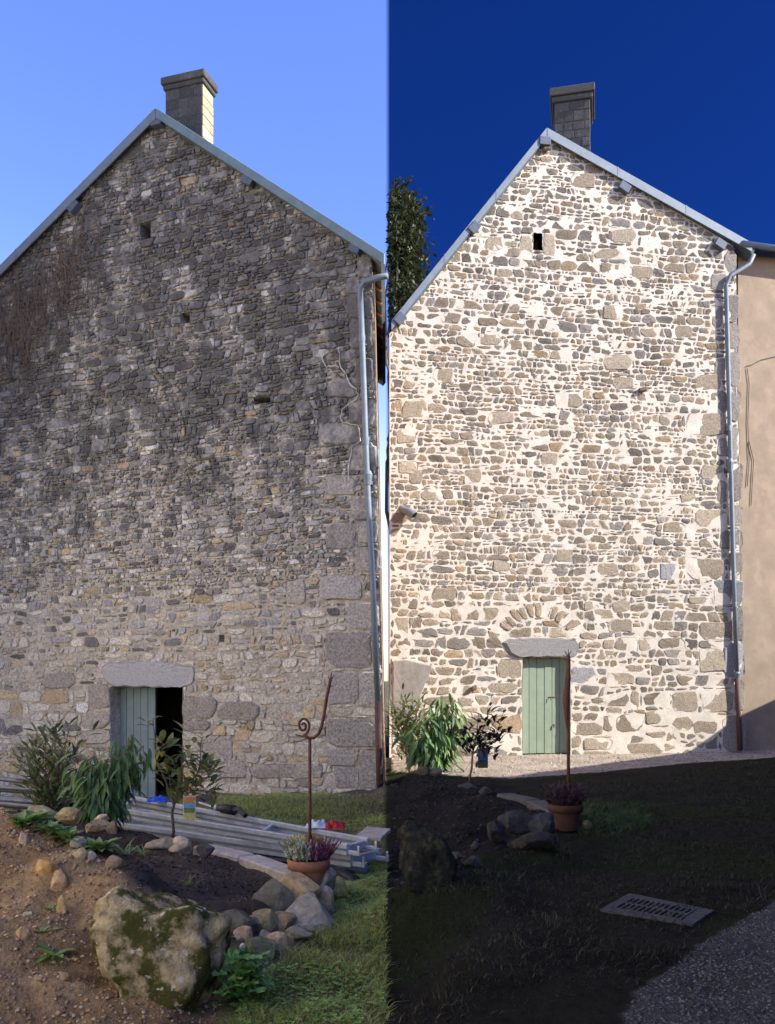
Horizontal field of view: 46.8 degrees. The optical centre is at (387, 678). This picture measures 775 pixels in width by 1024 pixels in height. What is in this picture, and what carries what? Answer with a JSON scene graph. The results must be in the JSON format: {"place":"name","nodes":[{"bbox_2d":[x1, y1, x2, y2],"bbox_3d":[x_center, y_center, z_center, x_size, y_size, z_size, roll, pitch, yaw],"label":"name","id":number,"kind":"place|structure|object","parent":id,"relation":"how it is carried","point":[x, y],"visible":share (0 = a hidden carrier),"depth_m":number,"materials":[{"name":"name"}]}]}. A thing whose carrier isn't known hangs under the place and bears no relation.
{"place":"outdoors","nodes":[
{"label":"outdoors","id":0,"kind":"place"},
{"bbox_2d":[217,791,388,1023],"bbox_3d":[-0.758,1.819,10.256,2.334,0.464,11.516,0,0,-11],"label":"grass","id":1,"kind":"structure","parent":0,"point":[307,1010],"depth_m":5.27,"materials":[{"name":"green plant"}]},
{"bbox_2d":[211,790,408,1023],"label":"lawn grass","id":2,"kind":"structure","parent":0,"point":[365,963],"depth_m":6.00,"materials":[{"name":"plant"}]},
{"bbox_2d":[0,681,774,1023],"bbox_3d":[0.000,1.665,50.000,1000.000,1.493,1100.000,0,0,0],"label":"ground","id":3,"kind":"structure","parent":0,"point":[598,1003],"depth_m":5.97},
{"bbox_2d":[15,926,31,939],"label":"rock","id":4,"kind":"object","parent":3,"relation":"on","point":[23,933],"visible":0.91,"depth_m":5.18,"materials":[{"name":"stone"}]},
{"bbox_2d":[18,831,29,845],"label":"rock","id":5,"kind":"object","parent":3,"relation":"on","point":[24,839],"visible":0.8,"depth_m":6.05,"materials":[{"name":"stone"}]},
{"bbox_2d":[6,810,51,827],"bbox_3d":[-2.517,0.981,6.252,0.287,0.094,0.296,0,0,0],"label":"weed","id":6,"kind":"object","parent":3,"relation":"on","point":[22,817],"visible":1,"depth_m":6.24,"materials":[{"name":"green plant"}]},
{"bbox_2d":[0,806,60,808],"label":"scaffold pole","id":7,"kind":"object","parent":3,"relation":"on","point":[14,807],"depth_m":11.22,"materials":[{"name":"metal"}]},
{"bbox_2d":[0,797,73,806],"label":"scaffold pole","id":8,"kind":"object","parent":7,"relation":"on","point":[13,800],"visible":0.46,"depth_m":11.17,"materials":[{"name":"metal"}]},
{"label":"scaffold pole","id":9,"kind":"object","parent":7,"relation":"on","visible":0},
{"bbox_2d":[0,790,74,797],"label":"scaffold pole","id":10,"kind":"object","parent":9,"relation":"on","point":[9,791],"visible":0.14,"depth_m":11.59,"materials":[{"name":"metal"}]},
{"bbox_2d":[0,785,73,795],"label":"scaffold pole","id":11,"kind":"object","parent":10,"relation":"on","point":[12,788],"visible":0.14,"depth_m":11.45,"materials":[{"name":"metal"}]},
{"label":"scaffold pole","id":12,"kind":"object","parent":10,"relation":"on","visible":0},
{"bbox_2d":[0,777,54,784],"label":"scaffold pole","id":13,"kind":"object","parent":12,"relation":"on","point":[5,779],"visible":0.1,"depth_m":11.71,"materials":[{"name":"metal"}]},
{"bbox_2d":[27,805,54,816],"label":"rock","id":14,"kind":"object","parent":3,"relation":"on","point":[37,808],"visible":0.53,"depth_m":8.85,"materials":[{"name":"stone"}]},
{"bbox_2d":[25,810,58,823],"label":"weed","id":15,"kind":"object","parent":3,"relation":"on","point":[47,814],"visible":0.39,"depth_m":6.50,"materials":[{"name":"green plant"}]},
{"bbox_2d":[35,859,59,875],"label":"rock","id":16,"kind":"object","parent":3,"relation":"on","point":[44,867],"visible":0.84,"depth_m":5.78,"materials":[{"name":"stone"}]},
{"bbox_2d":[37,925,61,932],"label":"weed","id":17,"kind":"object","parent":3,"relation":"on","point":[47,927],"visible":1,"depth_m":5.28,"materials":[{"name":"green plant"}]},
{"bbox_2d":[31,819,70,833],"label":"weed","id":18,"kind":"object","parent":3,"relation":"on","point":[51,824],"visible":0.87,"depth_m":6.23,"materials":[{"name":"green plant"}]},
{"bbox_2d":[6,710,100,811],"bbox_3d":[-3.941,1.144,10.582,1.191,1.535,1.056,0,0,0],"label":"evergreen shrub","id":19,"kind":"object","parent":3,"relation":"on","point":[46,792],"visible":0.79,"depth_m":10.53,"materials":[{"name":"green plant"}]},
{"bbox_2d":[36,943,73,962],"bbox_3d":[-1.922,1.561,5.130,0.288,0.093,0.207,0,0,0],"label":"weed","id":20,"kind":"object","parent":3,"relation":"on","point":[45,948],"visible":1,"depth_m":5.13,"materials":[{"name":"green plant"}]},
{"bbox_2d":[50,869,67,890],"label":"rock","id":21,"kind":"object","parent":3,"relation":"on","point":[59,881],"visible":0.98,"depth_m":5.73,"materials":[{"name":"stone"}]},
{"bbox_2d":[56,895,66,913],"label":"rock","id":22,"kind":"object","parent":3,"relation":"on","point":[61,906],"visible":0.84,"depth_m":5.54,"materials":[{"name":"stone"}]},
{"bbox_2d":[45,826,82,841],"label":"weed","id":23,"kind":"object","parent":3,"relation":"on","point":[68,834],"visible":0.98,"depth_m":6.16,"materials":[{"name":"green plant"}]},
{"bbox_2d":[59,972,70,980],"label":"rock","id":24,"kind":"object","parent":3,"relation":"on","point":[65,976],"visible":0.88,"depth_m":4.92,"materials":[{"name":"stone"}]},
{"bbox_2d":[54,807,81,823],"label":"rock","id":25,"kind":"object","parent":3,"relation":"on","point":[69,815],"visible":0.96,"depth_m":8.63,"materials":[{"name":"stone"}]},
{"bbox_2d":[70,836,86,847],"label":"rock","id":26,"kind":"object","parent":3,"relation":"on","point":[79,843],"visible":0.71,"depth_m":6.15,"materials":[{"name":"stone"}]},
{"bbox_2d":[72,847,85,858],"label":"rock","id":27,"kind":"object","parent":3,"relation":"on","point":[80,853],"visible":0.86,"depth_m":5.92,"materials":[{"name":"stone"}]},
{"bbox_2d":[86,851,95,859],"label":"rock","id":28,"kind":"object","parent":3,"relation":"on","point":[91,855],"visible":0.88,"depth_m":5.96,"materials":[{"name":"stone"}]},
{"bbox_2d":[85,818,110,833],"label":"rock","id":29,"kind":"object","parent":3,"relation":"on","point":[97,826],"visible":0.95,"depth_m":8.45,"materials":[{"name":"stone"}]},
{"bbox_2d":[94,814,109,820],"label":"rock","id":30,"kind":"object","parent":29,"relation":"on","point":[104,817],"visible":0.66,"depth_m":8.56,"materials":[{"name":"stone"}]},
{"bbox_2d":[78,837,121,851],"bbox_3d":[-1.973,1.140,6.153,0.257,0.089,0.308,0,0,-42],"label":"weed","id":31,"kind":"object","parent":3,"relation":"on","point":[98,844],"visible":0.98,"depth_m":6.12,"materials":[{"name":"green plant"}]},
{"bbox_2d":[55,735,153,830],"bbox_3d":[-2.959,1.156,9.357,1.066,1.127,0.880,0,0,0],"label":"peach sapling","id":32,"kind":"object","parent":3,"relation":"on","point":[101,790],"visible":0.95,"depth_m":9.25,"materials":[{"name":"green plant"}]},
{"bbox_2d":[105,821,117,833],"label":"rock","id":33,"kind":"object","parent":3,"relation":"on","point":[112,827],"visible":1,"depth_m":8.47,"materials":[{"name":"stone"}]},
{"bbox_2d":[0,807,223,1023],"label":"soil","id":34,"kind":"object","parent":3,"relation":"on","point":[35,973],"visible":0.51,"depth_m":5.14,"materials":[{"name":"soil"}]},
{"bbox_2d":[104,855,126,868],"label":"rock","id":35,"kind":"object","parent":3,"relation":"on","point":[114,861],"visible":0.8,"depth_m":5.95,"materials":[{"name":"stone"}]},
{"bbox_2d":[112,838,139,854],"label":"grass tuft","id":36,"kind":"object","parent":3,"relation":"on","point":[129,850],"visible":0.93,"depth_m":6.25,"materials":[{"name":"green plant"}]},
{"bbox_2d":[13,809,276,938],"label":"soil crumbs","id":37,"kind":"object","parent":3,"relation":"on","point":[180,865],"visible":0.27,"depth_m":7.15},
{"bbox_2d":[144,837,173,850],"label":"rock","id":38,"kind":"object","parent":3,"relation":"on","point":[161,844],"visible":0.9,"depth_m":8.22,"materials":[{"name":"stone"}]},
{"bbox_2d":[89,886,231,1012],"bbox_3d":[-1.303,1.639,5.152,0.830,0.908,0.620,0,0,0],"label":"boulder","id":39,"kind":"object","parent":3,"relation":"on","point":[166,950],"visible":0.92,"depth_m":4.94,"materials":[{"name":"stone"}]},
{"bbox_2d":[168,839,191,853],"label":"rock","id":40,"kind":"object","parent":3,"relation":"on","point":[182,846],"visible":0.94,"depth_m":8.06,"materials":[{"name":"stone"}]},
{"bbox_2d":[137,716,228,837],"bbox_3d":[-2.005,1.001,8.919,0.848,1.249,0.661,0,0,15],"label":"apple sapling","id":41,"kind":"object","parent":3,"relation":"on","point":[204,764],"visible":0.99,"depth_m":8.89,"materials":[{"name":"green plant"}]},
{"bbox_2d":[183,787,195,820],"bbox_3d":[-1.956,1.242,8.850,0.120,0.336,0.006,0,0,0],"label":"plant tag","id":42,"kind":"object","parent":41,"relation":"hanging from","point":[189,808],"visible":1,"depth_m":8.85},
{"bbox_2d":[0,68,388,797],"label":"stone house","id":43,"kind":"structure","parent":3,"relation":"on","point":[190,522],"depth_m":16.39,"materials":[{"name":"stone"}]},
{"bbox_2d":[0,194,112,424],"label":"dead creeper","id":44,"kind":"object","parent":43,"relation":"attached to","point":[24,330],"visible":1,"depth_m":17.63,"materials":[{"name":"plant"}]},
{"bbox_2d":[120,687,156,796],"bbox_3d":[-4.805,1.277,17.253,0.838,2.217,0.057,0,0,22],"label":"door","id":45,"kind":"structure","parent":43,"relation":"in","point":[141,702],"depth_m":17.19,"materials":[{"name":"grey paint"}]},
{"bbox_2d":[196,844,214,858],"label":"rock","id":46,"kind":"object","parent":3,"relation":"on","point":[204,851],"visible":1,"depth_m":7.86,"materials":[{"name":"stone"}]},
{"bbox_2d":[193,844,253,860],"bbox_3d":[-1.519,1.660,8.273,0.694,0.160,0.200,0,0,43],"label":"kerb stone","id":47,"kind":"object","parent":3,"relation":"on","point":[228,853],"visible":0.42,"depth_m":8.15,"materials":[{"name":"stone"}]},
{"bbox_2d":[223,909,257,932],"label":"rock","id":48,"kind":"object","parent":3,"relation":"on","point":[240,918],"visible":0.33,"depth_m":6.05,"materials":[{"name":"stone"}]},
{"bbox_2d":[233,925,252,940],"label":"rock","id":49,"kind":"object","parent":3,"relation":"on","point":[245,933],"visible":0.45,"depth_m":5.88,"materials":[{"name":"stone"}]},
{"bbox_2d":[211,946,275,1007],"bbox_3d":[-0.819,1.693,5.097,0.400,0.387,0.424,0,0,0],"label":"geranium plant","id":50,"kind":"object","parent":3,"relation":"on","point":[246,975],"visible":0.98,"depth_m":5.00,"materials":[{"name":"green plant"}]},
{"bbox_2d":[129,820,388,865],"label":"scaffold beam","id":51,"kind":"structure","parent":3,"relation":"on","point":[276,858],"depth_m":10.70,"materials":[{"name":"metal"}]},
{"bbox_2d":[117,807,387,867],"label":"scaffold beam","id":52,"kind":"structure","parent":51,"relation":"on","point":[266,848],"depth_m":9.40,"materials":[{"name":"metal"}]},
{"bbox_2d":[123,796,376,855],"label":"scaffold beam","id":53,"kind":"structure","parent":52,"relation":"on","point":[274,832],"depth_m":9.67,"materials":[{"name":"metal"}]},
{"bbox_2d":[146,795,167,801],"bbox_3d":[-2.909,1.516,11.302,0.257,0.083,0.216,0,0,0],"label":"plastic sheet","id":54,"kind":"object","parent":53,"relation":"on","point":[160,798],"visible":0.97,"depth_m":11.24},
{"bbox_2d":[198,802,247,817],"bbox_3d":[-1.935,1.500,10.385,0.132,0.120,1.109,0,0,-43],"label":"hammer drill","id":55,"kind":"object","parent":53,"relation":"on","point":[229,809],"visible":0.91,"depth_m":10.20,"materials":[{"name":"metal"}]},
{"bbox_2d":[305,819,325,827],"bbox_3d":[-0.744,1.513,9.353,0.222,0.079,0.219,0,0,0],"label":"white cloth","id":56,"kind":"object","parent":53,"relation":"on","point":[319,824],"visible":0.69,"depth_m":9.28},
{"bbox_2d":[325,820,344,828],"bbox_3d":[-0.543,1.506,9.272,0.214,0.087,0.174,0,0,0],"label":"red cloth","id":57,"kind":"object","parent":53,"relation":"on","point":[332,824],"visible":1,"depth_m":9.23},
{"bbox_2d":[356,826,390,841],"bbox_3d":[-0.145,1.620,9.344,0.284,0.040,0.653,0,0,10],"label":"plank","id":58,"kind":"object","parent":52,"relation":"on","point":[376,834],"visible":0.82,"depth_m":9.24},
{"bbox_2d":[244,936,275,959],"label":"rock","id":59,"kind":"object","parent":3,"relation":"on","point":[259,944],"visible":0.55,"depth_m":5.70,"materials":[{"name":"stone"}]},
{"bbox_2d":[239,854,290,880],"bbox_3d":[-0.987,1.660,7.651,0.200,0.160,0.879,0,0,-36],"label":"kerb stone","id":60,"kind":"object","parent":3,"relation":"on","point":[275,870],"visible":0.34,"depth_m":7.65,"materials":[{"name":"stone"}]},
{"bbox_2d":[252,908,277,932],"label":"rock","id":61,"kind":"object","parent":3,"relation":"on","point":[268,920],"visible":0.56,"depth_m":6.26,"materials":[{"name":"stone"}]},
{"bbox_2d":[252,878,294,911],"bbox_3d":[-0.862,1.691,6.726,0.356,0.385,0.263,0,0,0],"label":"rock","id":62,"kind":"object","parent":3,"relation":"on","point":[274,895],"visible":0.45,"depth_m":6.64,"materials":[{"name":"stone"}]},
{"bbox_2d":[267,931,288,953],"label":"rock","id":63,"kind":"object","parent":3,"relation":"on","point":[279,938],"visible":0.6,"depth_m":5.87,"materials":[{"name":"stone"}]},
{"bbox_2d":[275,911,296,931],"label":"rock","id":64,"kind":"object","parent":3,"relation":"on","point":[286,920],"visible":0.41,"depth_m":6.33,"materials":[{"name":"stone"}]},
{"bbox_2d":[287,934,294,951],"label":"rock","id":65,"kind":"object","parent":3,"relation":"on","point":[291,940],"visible":0.46,"depth_m":5.94,"materials":[{"name":"stone"}]},
{"bbox_2d":[284,926,312,939],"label":"rock","id":66,"kind":"object","parent":3,"relation":"on","point":[304,934],"visible":0.8,"depth_m":6.15,"materials":[{"name":"stone"}]},
{"bbox_2d":[279,872,322,900],"bbox_3d":[-0.644,1.667,6.878,0.312,0.330,0.287,0,0,-27],"label":"rock","id":67,"kind":"object","parent":3,"relation":"on","point":[297,884],"visible":0.52,"depth_m":6.83,"materials":[{"name":"stone"}]},
{"bbox_2d":[287,858,329,885],"bbox_3d":[-0.628,1.578,7.150,0.344,0.286,0.344,0,0,0],"label":"terracotta pot","id":68,"kind":"object","parent":3,"relation":"on","point":[315,872],"visible":0.53,"depth_m":7.01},
{"bbox_2d":[278,833,341,861],"bbox_3d":[-0.614,1.353,7.157,0.503,0.224,0.503,0,0,0],"label":"heather plant","id":69,"kind":"object","parent":68,"relation":"on","point":[301,849],"visible":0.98,"depth_m":7.04,"materials":[{"name":"purple plant"}]},
{"bbox_2d":[295,672,333,844],"bbox_3d":[-0.582,0.712,7.150,0.310,1.527,0.036,0,0,0],"label":"iron finial","id":70,"kind":"object","parent":68,"relation":"in","point":[309,738],"visible":0.98,"depth_m":7.14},
{"bbox_2d":[285,893,335,931],"bbox_3d":[-0.586,1.746,6.531,0.444,0.330,0.365,0,0,0],"label":"rock","id":71,"kind":"object","parent":3,"relation":"on","point":[307,910],"visible":0.56,"depth_m":6.44,"materials":[{"name":"stone"}]},
{"bbox_2d":[320,885,333,915],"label":"rock","id":72,"kind":"object","parent":3,"relation":"on","point":[327,899],"visible":0.57,"depth_m":6.86,"materials":[{"name":"stone"}]},
{"bbox_2d":[320,867,336,890],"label":"rock","id":73,"kind":"object","parent":3,"relation":"on","point":[329,879],"visible":0.16,"depth_m":7.14,"materials":[{"name":"stone"}]},
{"bbox_2d":[333,876,348,899],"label":"rock","id":74,"kind":"object","parent":3,"relation":"on","point":[340,888],"visible":0.36,"depth_m":7.33,"materials":[{"name":"stone"}]},
{"bbox_2d":[330,865,359,882],"bbox_3d":[-0.419,1.881,8.560,0.100,0.120,0.616,0,0,-24],"label":"pipe","id":75,"kind":"object","parent":3,"relation":"on","point":[341,872],"visible":0.52,"depth_m":8.44,"materials":[{"name":"plastic"}]},
{"bbox_2d":[335,865,370,874],"bbox_3d":[-0.368,1.882,8.900,0.422,0.101,0.100,0,0,35],"label":"pipe","id":76,"kind":"object","parent":3,"relation":"on","point":[366,869],"visible":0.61,"depth_m":8.80,"materials":[{"name":"metal"}]},
{"bbox_2d":[385,175,437,528],"bbox_3d":[0.835,-7.938,31.022,1.990,19.157,4.636,0,0,0],"label":"oak tree","id":77,"kind":"object","parent":3,"relation":"on","point":[405,217],"visible":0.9,"depth_m":30.06,"materials":[{"name":"green plant"}]},
{"bbox_2d":[383,682,446,771],"bbox_3d":[0.427,0.869,15.810,1.208,1.597,0.923,0,0,34],"label":"evergreen shrub","id":78,"kind":"object","parent":3,"relation":"on","point":[406,723],"visible":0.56,"depth_m":15.85,"materials":[{"name":"green plant"}]},
{"bbox_2d":[416,767,430,774],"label":"rock","id":79,"kind":"object","parent":3,"relation":"on","point":[423,770],"visible":1,"depth_m":13.54,"materials":[{"name":"stone"}]},
{"bbox_2d":[396,820,457,892],"bbox_3d":[0.294,1.309,6.506,0.407,0.540,0.326,0,0,-25],"label":"boulder","id":80,"kind":"object","parent":3,"relation":"on","point":[427,860],"visible":0.91,"depth_m":6.41,"materials":[{"name":"stone"}]},
{"bbox_2d":[391,692,473,772],"bbox_3d":[0.750,1.041,15.038,1.392,1.645,1.118,0,0,0],"label":"peach sapling","id":81,"kind":"object","parent":3,"relation":"on","point":[434,746],"visible":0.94,"depth_m":14.80,"materials":[{"name":"green plant"}]},
{"bbox_2d":[429,767,441,778],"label":"rock","id":82,"kind":"object","parent":3,"relation":"on","point":[435,772],"visible":1,"depth_m":13.55,"materials":[{"name":"stone"}]},
{"bbox_2d":[452,852,462,859],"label":"rock","id":83,"kind":"object","parent":3,"relation":"on","point":[458,855],"visible":0.82,"depth_m":6.98,"materials":[{"name":"stone"}]},
{"bbox_2d":[457,783,477,789],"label":"rock","id":84,"kind":"object","parent":3,"relation":"on","point":[468,785],"visible":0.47,"depth_m":11.70,"materials":[{"name":"stone"}]},
{"bbox_2d":[464,856,482,867],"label":"rock","id":85,"kind":"object","parent":3,"relation":"on","point":[473,861],"visible":0.98,"depth_m":6.86,"materials":[{"name":"stone"}]},
{"bbox_2d":[390,777,558,887],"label":"dark soil crumbs","id":86,"kind":"object","parent":3,"relation":"on","point":[431,785],"visible":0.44,"depth_m":10.59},
{"bbox_2d":[470,841,480,850],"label":"rock","id":87,"kind":"object","parent":3,"relation":"on","point":[475,845],"visible":1,"depth_m":7.17,"materials":[{"name":"stone"}]},
{"bbox_2d":[452,694,513,781],"bbox_3d":[1.446,0.894,13.383,0.949,1.329,0.636,0,0,0],"label":"fruit sapling","id":88,"kind":"object","parent":3,"relation":"on","point":[489,735],"visible":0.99,"depth_m":13.39,"materials":[{"name":"green plant"}]},
{"bbox_2d":[478,743,487,767],"bbox_3d":[1.421,1.125,13.350,0.153,0.420,0.006,0,0,0],"label":"plant tag","id":89,"kind":"object","parent":88,"relation":"hanging from","point":[483,763],"visible":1,"depth_m":13.35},
{"bbox_2d":[479,786,493,795],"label":"rock","id":90,"kind":"object","parent":3,"relation":"on","point":[484,790],"visible":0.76,"depth_m":11.34,"materials":[{"name":"stone"}]},
{"bbox_2d":[487,820,505,841],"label":"rock","id":91,"kind":"object","parent":3,"relation":"on","point":[496,830],"visible":1,"depth_m":7.56,"materials":[{"name":"stone"}]},
{"bbox_2d":[497,810,531,834],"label":"rock","id":92,"kind":"object","parent":3,"relation":"on","point":[514,822],"visible":0.9,"depth_m":7.83,"materials":[{"name":"stone"}]},
{"bbox_2d":[497,793,539,804],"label":"kerb stone","id":93,"kind":"object","parent":3,"relation":"on","point":[522,799],"visible":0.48,"depth_m":10.44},
{"bbox_2d":[507,830,559,850],"bbox_3d":[1.238,1.370,7.532,0.354,0.175,0.411,0,0,-40],"label":"rock","id":94,"kind":"object","parent":3,"relation":"on","point":[537,840],"visible":0.96,"depth_m":7.40,"materials":[{"name":"stone"}]},
{"bbox_2d":[526,800,549,811],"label":"kerb stone","id":95,"kind":"object","parent":3,"relation":"on","point":[542,805],"visible":0.34,"depth_m":9.88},
{"bbox_2d":[528,812,554,833],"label":"rock","id":96,"kind":"object","parent":3,"relation":"on","point":[542,822],"visible":0.7,"depth_m":7.80,"materials":[{"name":"stone"}]},
{"bbox_2d":[548,803,582,831],"bbox_3d":[1.787,1.389,9.000,0.354,0.257,0.354,0,0,0],"label":"terracotta pot","id":97,"kind":"object","parent":3,"relation":"on","point":[566,818],"visible":0.77,"depth_m":8.88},
{"bbox_2d":[539,779,593,805],"bbox_3d":[1.780,1.155,9.002,0.558,0.265,0.513,0,0,0],"label":"heather plant","id":98,"kind":"object","parent":97,"relation":"on","point":[558,794],"visible":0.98,"depth_m":8.90,"materials":[{"name":"purple plant"}]},
{"bbox_2d":[563,649,571,790],"bbox_3d":[1.805,0.500,9.004,0.086,1.592,0.065,0,0,-23],"label":"iron finial","id":99,"kind":"object","parent":97,"relation":"in","point":[566,700],"visible":0.96,"depth_m":8.98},
{"bbox_2d":[389,82,755,757],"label":"stone house","id":100,"kind":"structure","parent":3,"relation":"on","point":[565,470],"depth_m":18.17,"materials":[{"name":"stone"}]},
{"bbox_2d":[522,658,566,753],"bbox_3d":[3.181,0.554,18.188,0.974,1.941,0.108,0,0,-10],"label":"door","id":101,"kind":"structure","parent":100,"relation":"in","point":[544,725],"depth_m":18.19,"materials":[{"name":"green paint"}]},
{"bbox_2d":[374,759,774,1023],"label":"rough grass","id":102,"kind":"structure","parent":3,"relation":"on","point":[535,915],"depth_m":6.70,"materials":[{"name":"plant"}]},
{"bbox_2d":[583,820,591,828],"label":"rock","id":103,"kind":"object","parent":3,"relation":"on","point":[587,824],"visible":1,"depth_m":8.88,"materials":[{"name":"stone"}]},
{"bbox_2d":[577,798,658,837],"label":"rough grass","id":104,"kind":"structure","parent":3,"relation":"on","point":[625,814],"depth_m":9.72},
{"bbox_2d":[600,893,713,925],"bbox_3d":[1.810,1.549,5.965,0.624,0.054,0.546,0,0,36],"label":"drain grate","id":105,"kind":"object","parent":3,"relation":"on","point":[697,916],"visible":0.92,"depth_m":5.90,"materials":[{"name":"metal"}]},
{"bbox_2d":[736,240,774,750],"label":"rendered wing","id":106,"kind":"structure","parent":3,"relation":"on","point":[755,286],"depth_m":19.18,"materials":[{"name":"paint"}]},
{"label":"scaffold pole","id":107,"kind":"object","parent":3,"relation":"on","visible":0},
{"bbox_2d":[0,801,61,809],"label":"scaffold pole","id":108,"kind":"object","parent":107,"relation":"on","point":[10,804],"visible":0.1,"depth_m":10.96,"materials":[{"name":"metal"}]},
{"bbox_2d":[0,0,774,680],"label":"sky","id":109,"kind":"structure","parent":0,"point":[331,102],"materials":[{"name":"blue"}]},
{"bbox_2d":[391,744,774,777],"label":"yard gravel","id":110,"kind":"structure","parent":0,"point":[538,772],"depth_m":16.65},
{"bbox_2d":[623,902,774,1023],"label":"path gravel","id":111,"kind":"structure","parent":0,"point":[710,979],"depth_m":4.58,"materials":[{"name":"gravel"}]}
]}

